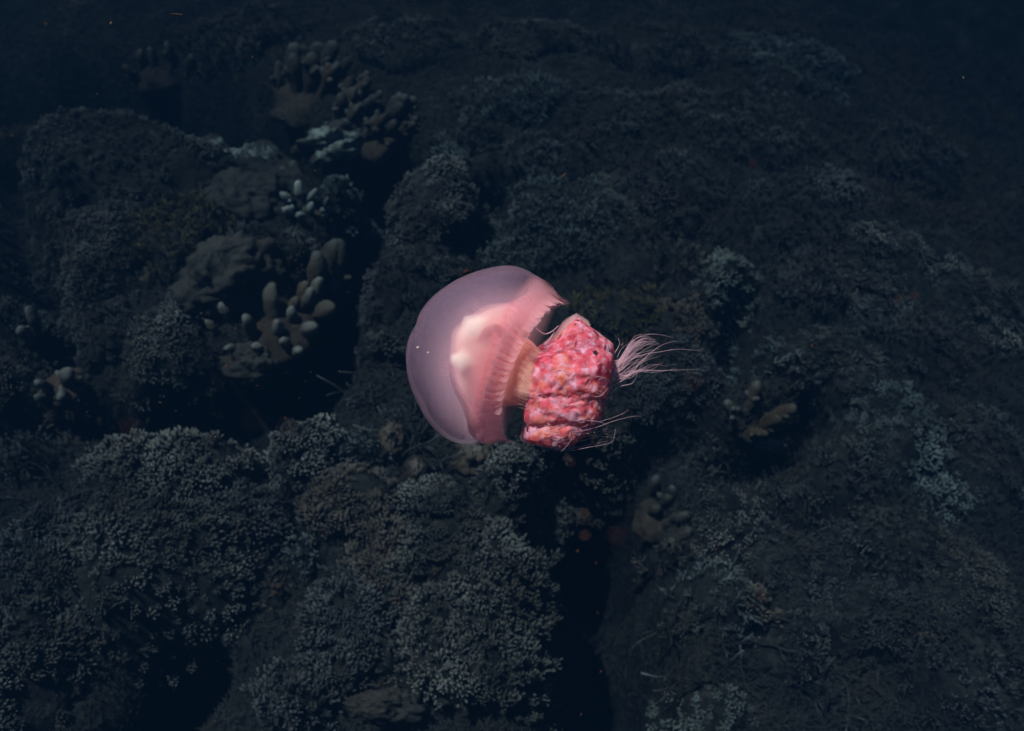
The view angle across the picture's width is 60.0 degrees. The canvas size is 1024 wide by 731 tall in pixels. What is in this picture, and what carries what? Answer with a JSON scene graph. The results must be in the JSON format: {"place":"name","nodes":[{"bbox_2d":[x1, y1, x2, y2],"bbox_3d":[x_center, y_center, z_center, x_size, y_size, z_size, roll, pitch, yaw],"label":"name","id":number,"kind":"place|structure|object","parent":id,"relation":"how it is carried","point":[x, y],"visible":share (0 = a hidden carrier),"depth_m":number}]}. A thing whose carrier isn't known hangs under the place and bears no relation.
{"place":"outdoors","nodes":[
{"label":"outdoors","id":0,"kind":"place"},
{"bbox_2d":[0,0,1023,730],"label":"seabed","id":1,"kind":"structure","parent":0,"point":[982,26],"depth_m":3.58},
{"bbox_2d":[0,340,60,432],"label":"finger coral","id":2,"kind":"object","parent":1,"relation":"on","point":[17,365],"visible":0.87,"depth_m":3.25},
{"bbox_2d":[0,427,72,482],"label":"reef clump","id":3,"kind":"object","parent":1,"relation":"on","point":[41,452],"visible":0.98,"depth_m":3.00},
{"bbox_2d":[0,295,77,363],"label":"reef clump","id":4,"kind":"object","parent":1,"relation":"on","point":[52,340],"visible":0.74,"depth_m":3.53},
{"bbox_2d":[0,498,86,579],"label":"finger coral","id":5,"kind":"object","parent":1,"relation":"on","point":[19,540],"visible":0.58,"depth_m":2.81},
{"bbox_2d":[0,456,93,535],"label":"staghorn coral","id":6,"kind":"object","parent":1,"relation":"on","point":[71,496],"visible":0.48,"depth_m":2.94},
{"bbox_2d":[0,578,96,730],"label":"finger coral","id":7,"kind":"object","parent":1,"relation":"on","point":[44,669],"visible":0.79,"depth_m":2.56},
{"bbox_2d":[16,306,86,407],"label":"lobed coral","id":8,"kind":"object","parent":1,"relation":"on","point":[66,388],"visible":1,"depth_m":3.21},
{"bbox_2d":[37,384,108,445],"bbox_3d":[-1.608,0.260,3.331,0.275,0.463,0.223,0,59,0],"label":"reef clump","id":9,"kind":"object","parent":1,"relation":"on","point":[71,420],"visible":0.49,"depth_m":3.27},
{"bbox_2d":[54,235,140,338],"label":"finger coral","id":10,"kind":"object","parent":1,"relation":"on","point":[89,277],"visible":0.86,"depth_m":3.39},
{"bbox_2d":[69,295,136,375],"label":"finger coral","id":11,"kind":"object","parent":1,"relation":"on","point":[93,327],"visible":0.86,"depth_m":3.28},
{"bbox_2d":[15,106,192,209],"bbox_3d":[-1.686,-0.802,3.805,0.900,0.563,0.669,0,59,0],"label":"coral","id":12,"kind":"object","parent":1,"relation":"on","point":[81,157],"visible":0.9,"depth_m":3.57},
{"bbox_2d":[57,192,154,282],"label":"finger coral","id":13,"kind":"object","parent":1,"relation":"on","point":[107,225],"visible":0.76,"depth_m":3.45},
{"bbox_2d":[114,367,173,434],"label":"reef clump","id":14,"kind":"object","parent":1,"relation":"on","point":[143,397],"visible":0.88,"depth_m":3.27},
{"bbox_2d":[14,474,286,703],"bbox_3d":[-1.166,0.674,2.833,0.936,0.535,0.683,0,59,0],"label":"finger coral","id":15,"kind":"object","parent":1,"relation":"on","point":[164,580],"visible":0.83,"depth_m":2.70},
{"bbox_2d":[122,41,193,95],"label":"lobed coral","id":16,"kind":"object","parent":1,"relation":"on","point":[152,79],"visible":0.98,"depth_m":4.40},
{"bbox_2d":[119,301,212,417],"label":"finger coral","id":17,"kind":"object","parent":1,"relation":"on","point":[158,347],"visible":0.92,"depth_m":3.21},
{"bbox_2d":[73,425,273,509],"bbox_3d":[-1.142,0.403,3.027,0.676,0.524,0.439,0,59,0],"label":"finger coral","id":18,"kind":"object","parent":1,"relation":"on","point":[140,463],"visible":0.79,"depth_m":2.88},
{"bbox_2d":[123,184,234,287],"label":"bushy coral","id":19,"kind":"object","parent":1,"relation":"on","point":[172,241],"visible":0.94,"depth_m":3.44},
{"bbox_2d":[161,292,205,316],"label":"reef clump","id":20,"kind":"object","parent":1,"relation":"on","point":[168,297],"visible":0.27,"depth_m":3.29},
{"bbox_2d":[143,134,247,213],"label":"finger coral","id":21,"kind":"object","parent":1,"relation":"on","point":[183,168],"visible":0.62,"depth_m":3.58},
{"bbox_2d":[182,172,225,220],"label":"reef clump","id":22,"kind":"object","parent":1,"relation":"on","point":[199,183],"visible":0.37,"depth_m":3.57},
{"bbox_2d":[161,340,250,447],"bbox_3d":[-1.164,0.167,3.420,0.275,0.587,0.310,0,59,0],"label":"reef clump","id":23,"kind":"object","parent":1,"relation":"on","point":[216,413],"visible":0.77,"depth_m":3.33},
{"bbox_2d":[204,133,233,147],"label":"crusting coral","id":24,"kind":"object","parent":1,"relation":"on","point":[214,138],"visible":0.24,"depth_m":4.47},
{"bbox_2d":[166,230,287,319],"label":"massive coral","id":25,"kind":"object","parent":1,"relation":"on","point":[241,268],"visible":0.98,"depth_m":3.19},
{"bbox_2d":[166,0,310,84],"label":"tufted coral","id":26,"kind":"object","parent":1,"relation":"on","point":[232,38],"visible":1,"depth_m":4.38},
{"bbox_2d":[191,166,297,230],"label":"massive coral","id":27,"kind":"object","parent":1,"relation":"on","point":[248,197],"visible":0.73,"depth_m":3.53},
{"bbox_2d":[217,219,279,241],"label":"reef clump","id":28,"kind":"object","parent":1,"relation":"on","point":[256,229],"visible":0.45,"depth_m":3.40},
{"bbox_2d":[207,470,296,569],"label":"finger coral","id":29,"kind":"object","parent":1,"relation":"on","point":[262,510],"visible":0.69,"depth_m":2.87},
{"bbox_2d":[219,341,294,390],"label":"massive coral","id":30,"kind":"object","parent":1,"relation":"on","point":[248,366],"visible":0.92,"depth_m":3.18},
{"bbox_2d":[224,139,302,176],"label":"crusting coral","id":31,"kind":"object","parent":1,"relation":"on","point":[264,153],"visible":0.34,"depth_m":4.34},
{"bbox_2d":[248,565,289,612],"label":"bushy coral","id":32,"kind":"object","parent":1,"relation":"on","point":[269,597],"visible":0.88,"depth_m":2.79},
{"bbox_2d":[204,276,335,364],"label":"lobed coral","id":33,"kind":"object","parent":1,"relation":"on","point":[281,337],"visible":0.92,"depth_m":3.23},
{"bbox_2d":[239,654,346,730],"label":"finger coral","id":34,"kind":"object","parent":1,"relation":"on","point":[290,697],"visible":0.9,"depth_m":2.53},
{"bbox_2d":[275,532,317,587],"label":"bushy coral","id":35,"kind":"object","parent":1,"relation":"on","point":[299,563],"visible":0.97,"depth_m":2.85},
{"bbox_2d":[272,227,320,273],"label":"reef clump","id":36,"kind":"object","parent":1,"relation":"on","point":[295,250],"visible":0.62,"depth_m":3.37},
{"bbox_2d":[261,413,345,506],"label":"finger coral","id":37,"kind":"object","parent":1,"relation":"on","point":[297,452],"visible":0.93,"depth_m":2.94},
{"bbox_2d":[279,180,329,224],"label":"lobed coral","id":38,"kind":"object","parent":1,"relation":"on","point":[309,207],"visible":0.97,"depth_m":3.57},
{"bbox_2d":[269,40,352,130],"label":"column coral","id":39,"kind":"object","parent":1,"relation":"on","point":[299,72],"depth_m":4.10},
{"bbox_2d":[290,117,362,167],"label":"crusting coral","id":40,"kind":"object","parent":1,"relation":"on","point":[333,142],"visible":0.88,"depth_m":3.88},
{"bbox_2d":[307,239,351,320],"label":"coral","id":41,"kind":"object","parent":1,"relation":"on","point":[328,262],"visible":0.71,"depth_m":3.42},
{"bbox_2d":[327,370,353,416],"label":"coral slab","id":42,"kind":"structure","parent":1,"relation":"on","point":[340,383],"depth_m":3.55},
{"bbox_2d":[292,560,396,692],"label":"finger coral","id":43,"kind":"object","parent":1,"relation":"on","point":[343,615],"visible":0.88,"depth_m":2.63},
{"bbox_2d":[294,458,398,545],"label":"finger coral","id":44,"kind":"object","parent":1,"relation":"on","point":[346,497],"visible":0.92,"depth_m":2.85},
{"bbox_2d":[321,174,383,269],"bbox_3d":[-0.679,-0.611,3.828,0.230,0.519,0.205,0,59,0],"label":"reef clump","id":45,"kind":"object","parent":1,"relation":"on","point":[334,187],"visible":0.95,"depth_m":3.74},
{"bbox_2d":[331,70,382,129],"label":"column coral","id":46,"kind":"object","parent":1,"relation":"on","point":[348,98],"depth_m":3.90},
{"bbox_2d":[330,425,394,465],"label":"reef clump","id":47,"kind":"object","parent":1,"relation":"on","point":[357,448],"visible":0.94,"depth_m":2.97},
{"bbox_2d":[316,360,417,423],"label":"staghorn coral","id":48,"kind":"object","parent":1,"relation":"on","point":[371,391],"visible":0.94,"depth_m":3.08},
{"bbox_2d":[335,504,413,596],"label":"finger coral","id":49,"kind":"object","parent":1,"relation":"on","point":[364,551],"visible":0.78,"depth_m":2.77},
{"bbox_2d":[350,256,410,346],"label":"finger coral","id":50,"kind":"object","parent":1,"relation":"on","point":[384,297],"visible":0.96,"depth_m":3.30},
{"bbox_2d":[354,327,409,370],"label":"reef clump","id":51,"kind":"object","parent":1,"relation":"on","point":[375,348],"visible":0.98,"depth_m":3.20},
{"bbox_2d":[338,687,430,730],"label":"massive coral","id":52,"kind":"object","parent":1,"relation":"on","point":[381,709],"visible":0.93,"depth_m":2.54},
{"bbox_2d":[368,622,402,684],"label":"reef clump","id":53,"kind":"object","parent":1,"relation":"on","point":[382,666],"visible":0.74,"depth_m":2.62},
{"bbox_2d":[360,92,418,165],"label":"column coral","id":54,"kind":"object","parent":1,"relation":"on","point":[385,133],"depth_m":3.87},
{"bbox_2d":[378,421,406,462],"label":"massive coral","id":55,"kind":"object","parent":1,"relation":"on","point":[392,438],"visible":0.9,"depth_m":2.95},
{"bbox_2d":[381,576,422,616],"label":"reef clump","id":56,"kind":"object","parent":1,"relation":"on","point":[399,597],"visible":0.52,"depth_m":2.71},
{"bbox_2d":[342,13,470,74],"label":"tufted coral","id":57,"kind":"object","parent":1,"relation":"on","point":[401,46],"visible":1,"depth_m":4.26},
{"bbox_2d":[380,396,435,450],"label":"reef clump","id":58,"kind":"object","parent":1,"relation":"on","point":[400,416],"visible":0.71,"depth_m":3.02},
{"bbox_2d":[400,454,432,482],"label":"massive coral","id":59,"kind":"object","parent":1,"relation":"on","point":[415,467],"visible":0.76,"depth_m":2.91},
{"bbox_2d":[384,241,468,284],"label":"finger coral","id":60,"kind":"object","parent":1,"relation":"on","point":[438,263],"visible":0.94,"depth_m":3.40},
{"bbox_2d":[352,389,511,494],"bbox_3d":[-0.266,0.265,2.945,0.533,0.186,0.412,0,59,0],"label":"staghorn coral","id":61,"kind":"object","parent":1,"relation":"on","point":[414,441],"visible":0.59,"depth_m":2.97},
{"bbox_2d":[390,473,478,518],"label":"finger coral","id":62,"kind":"object","parent":1,"relation":"on","point":[432,496],"visible":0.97,"depth_m":2.84},
{"bbox_2d":[383,151,501,259],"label":"finger coral","id":63,"kind":"object","parent":1,"relation":"on","point":[435,201],"visible":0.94,"depth_m":3.46},
{"bbox_2d":[422,129,463,164],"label":"reef clump","id":64,"kind":"object","parent":1,"relation":"on","point":[442,144],"visible":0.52,"depth_m":3.81},
{"bbox_2d":[376,507,563,605],"bbox_3d":[-0.149,0.674,2.894,0.657,0.492,0.328,0,59,0],"label":"finger coral","id":65,"kind":"object","parent":1,"relation":"on","point":[461,544],"visible":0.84,"depth_m":2.73},
{"bbox_2d":[381,566,564,730],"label":"finger coral","id":66,"kind":"object","parent":1,"relation":"on","point":[470,645],"visible":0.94,"depth_m":2.60},
{"bbox_2d":[452,428,494,477],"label":"massive coral","id":67,"kind":"object","parent":1,"relation":"on","point":[470,459],"visible":0.62,"depth_m":2.93},
{"bbox_2d":[447,67,571,125],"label":"tufted coral","id":68,"kind":"object","parent":1,"relation":"on","point":[523,100],"visible":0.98,"depth_m":3.94},
{"bbox_2d":[0,0,1023,730],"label":"algae turf","id":69,"kind":"structure","parent":1,"relation":"on","point":[796,720],"depth_m":3.35},
{"bbox_2d":[473,233,567,291],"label":"tufted coral","id":70,"kind":"object","parent":1,"relation":"on","point":[508,254],"visible":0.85,"depth_m":3.42},
{"bbox_2d":[469,435,583,568],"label":"finger coral","id":71,"kind":"object","parent":1,"relation":"on","point":[513,487],"visible":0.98,"depth_m":3.05},
{"bbox_2d":[523,442,560,499],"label":"reef clump","id":72,"kind":"object","parent":1,"relation":"on","point":[545,453],"visible":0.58,"depth_m":3.18},
{"bbox_2d":[457,124,629,210],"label":"tufted coral","id":73,"kind":"object","parent":1,"relation":"on","point":[576,157],"visible":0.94,"depth_m":3.72},
{"bbox_2d":[480,171,652,265],"bbox_3d":[0.193,-0.544,3.609,0.730,0.511,0.494,0,59,0],"label":"tufted coral","id":74,"kind":"object","parent":1,"relation":"on","point":[562,217],"visible":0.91,"depth_m":3.42},
{"bbox_2d":[552,426,623,534],"bbox_3d":[0.269,0.438,3.322,0.262,0.654,0.202,0,59,0],"label":"reef clump","id":75,"kind":"object","parent":1,"relation":"on","point":[567,480],"visible":0.69,"depth_m":3.26},
{"bbox_2d":[569,172,629,194],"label":"reef clump","id":76,"kind":"object","parent":1,"relation":"on","point":[607,180],"visible":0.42,"depth_m":3.56},
{"bbox_2d":[580,421,641,536],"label":"finger coral","id":77,"kind":"object","parent":1,"relation":"on","point":[612,498],"visible":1,"depth_m":3.25},
{"bbox_2d":[563,279,667,347],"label":"tufted coral","id":78,"kind":"object","parent":1,"relation":"on","point":[622,314],"visible":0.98,"depth_m":3.23},
{"bbox_2d":[606,365,671,449],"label":"coral","id":79,"kind":"object","parent":1,"relation":"on","point":[640,398],"visible":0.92,"depth_m":3.09},
{"bbox_2d":[631,474,692,545],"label":"lobed coral","id":80,"kind":"object","parent":1,"relation":"on","point":[648,513],"visible":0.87,"depth_m":3.06},
{"bbox_2d":[628,531,702,594],"bbox_3d":[0.528,0.686,3.046,0.226,0.480,0.129,0,59,0],"label":"reef clump","id":81,"kind":"object","parent":1,"relation":"on","point":[679,550],"visible":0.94,"depth_m":2.95},
{"bbox_2d":[647,606,700,654],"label":"reef clump","id":82,"kind":"object","parent":1,"relation":"on","point":[678,630],"visible":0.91,"depth_m":2.84},
{"bbox_2d":[644,289,713,351],"bbox_3d":[0.615,-0.125,3.337,0.276,0.291,0.278,0,59,0],"label":"reef clump","id":83,"kind":"object","parent":1,"relation":"on","point":[678,317],"visible":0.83,"depth_m":3.25},
{"bbox_2d":[628,333,732,421],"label":"coral","id":84,"kind":"object","parent":1,"relation":"on","point":[681,361],"visible":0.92,"depth_m":3.10},
{"bbox_2d":[651,238,711,278],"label":"reef clump","id":85,"kind":"object","parent":1,"relation":"on","point":[675,261],"visible":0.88,"depth_m":3.40},
{"bbox_2d":[659,433,739,489],"bbox_3d":[0.679,0.402,3.239,0.324,0.384,0.194,0,59,0],"label":"reef clump","id":86,"kind":"object","parent":1,"relation":"on","point":[714,460],"visible":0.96,"depth_m":3.17},
{"bbox_2d":[641,683,758,730],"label":"finger coral","id":87,"kind":"object","parent":1,"relation":"on","point":[715,709],"visible":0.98,"depth_m":2.62},
{"bbox_2d":[654,555,766,639],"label":"tufted coral","id":88,"kind":"object","parent":1,"relation":"on","point":[720,593],"visible":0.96,"depth_m":2.73},
{"bbox_2d":[670,484,773,569],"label":"finger coral","id":89,"kind":"object","parent":1,"relation":"on","point":[730,518],"visible":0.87,"depth_m":2.88},
{"bbox_2d":[628,596,823,718],"bbox_3d":[0.646,0.903,2.739,0.544,0.275,0.409,0,59,0],"label":"staghorn coral","id":90,"kind":"object","parent":1,"relation":"on","point":[702,681],"visible":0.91,"depth_m":2.68},
{"bbox_2d":[691,246,766,370],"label":"tufted coral","id":91,"kind":"object","parent":1,"relation":"on","point":[735,278],"visible":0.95,"depth_m":3.44},
{"bbox_2d":[724,380,796,443],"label":"column coral","id":92,"kind":"object","parent":1,"relation":"on","point":[771,419],"depth_m":3.08},
{"bbox_2d":[740,579,784,644],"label":"reef clump","id":93,"kind":"object","parent":1,"relation":"on","point":[759,598],"visible":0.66,"depth_m":2.72},
{"bbox_2d":[750,437,791,462],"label":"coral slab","id":94,"kind":"structure","parent":1,"relation":"on","point":[775,451],"depth_m":3.19},
{"bbox_2d":[726,335,821,386],"bbox_3d":[0.950,0.054,3.313,0.319,0.457,0.158,0,59,0],"label":"reef clump","id":95,"kind":"object","parent":1,"relation":"on","point":[778,361],"visible":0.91,"depth_m":3.18},
{"bbox_2d":[753,514,796,541],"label":"reef clump","id":96,"kind":"object","parent":1,"relation":"on","point":[769,531],"visible":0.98,"depth_m":2.88},
{"bbox_2d":[703,29,861,105],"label":"finger coral","id":97,"kind":"object","parent":1,"relation":"on","point":[774,57],"visible":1,"depth_m":4.20},
{"bbox_2d":[751,607,834,684],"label":"tufted coral","id":98,"kind":"object","parent":1,"relation":"on","point":[807,644],"visible":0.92,"depth_m":2.68},
{"bbox_2d":[737,521,855,608],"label":"finger coral","id":99,"kind":"object","parent":1,"relation":"on","point":[788,561],"visible":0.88,"depth_m":2.85},
{"bbox_2d":[752,243,857,318],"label":"tufted coral","id":100,"kind":"object","parent":1,"relation":"on","point":[808,283],"visible":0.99,"depth_m":3.38},
{"bbox_2d":[731,627,886,730],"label":"staghorn coral","id":101,"kind":"object","parent":1,"relation":"on","point":[829,662],"visible":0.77,"depth_m":2.69},
{"bbox_2d":[746,435,897,535],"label":"tufted coral","id":102,"kind":"object","parent":1,"relation":"on","point":[837,481],"visible":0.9,"depth_m":2.96},
{"bbox_2d":[777,324,890,437],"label":"finger coral","id":103,"kind":"object","parent":1,"relation":"on","point":[840,363],"visible":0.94,"depth_m":3.20},
{"bbox_2d":[798,163,874,213],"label":"reef clump","id":104,"kind":"object","parent":1,"relation":"on","point":[846,176],"visible":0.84,"depth_m":3.59},
{"bbox_2d":[844,294,890,337],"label":"reef clump","id":105,"kind":"object","parent":1,"relation":"on","point":[860,309],"visible":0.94,"depth_m":3.35},
{"bbox_2d":[806,567,955,674],"bbox_3d":[1.163,0.821,2.849,0.506,0.343,0.333,0,59,0],"label":"coral","id":106,"kind":"object","parent":1,"relation":"on","point":[869,612],"visible":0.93,"depth_m":2.79},
{"bbox_2d":[828,201,953,325],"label":"finger coral","id":107,"kind":"object","parent":1,"relation":"on","point":[873,254],"visible":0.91,"depth_m":3.47},
{"bbox_2d":[829,380,953,494],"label":"coral","id":108,"kind":"object","parent":1,"relation":"on","point":[886,427],"visible":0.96,"depth_m":3.04},
{"bbox_2d":[814,113,973,207],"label":"tufted coral","id":109,"kind":"object","parent":1,"relation":"on","point":[914,157],"visible":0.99,"depth_m":3.99},
{"bbox_2d":[870,299,975,409],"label":"tufted coral","id":110,"kind":"object","parent":1,"relation":"on","point":[908,340],"visible":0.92,"depth_m":3.29},
{"bbox_2d":[914,607,952,647],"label":"reef clump","id":111,"kind":"object","parent":1,"relation":"on","point":[921,634],"visible":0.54,"depth_m":2.72},
{"bbox_2d":[910,471,978,526],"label":"reef clump","id":112,"kind":"object","parent":1,"relation":"on","point":[946,504],"visible":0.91,"depth_m":3.04},
{"bbox_2d":[893,613,1023,730],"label":"tufted coral","id":113,"kind":"object","parent":1,"relation":"on","point":[979,675],"visible":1,"depth_m":2.64},
{"bbox_2d":[916,521,1020,635],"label":"coral","id":114,"kind":"object","parent":1,"relation":"on","point":[976,593],"visible":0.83,"depth_m":2.79},
{"bbox_2d":[934,246,1023,363],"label":"coral","id":115,"kind":"object","parent":1,"relation":"on","point":[982,298],"visible":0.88,"depth_m":3.49},
{"bbox_2d":[406,265,697,450],"bbox_3d":[0.054,-0.007,1.115,0.374,0.215,0.239,0,59,0],"label":"jellyfish","id":116,"kind":"object","parent":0,"point":[568,380],"visible":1,"depth_m":1.07},
{"bbox_2d":[613,533,620,538],"bbox_3d":[0.024,0.038,0.200,0.002,0.001,0.001,0,59,0],"label":"drifting speck","id":117,"kind":"object","parent":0,"point":[616,535],"visible":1,"depth_m":0.20}
]}

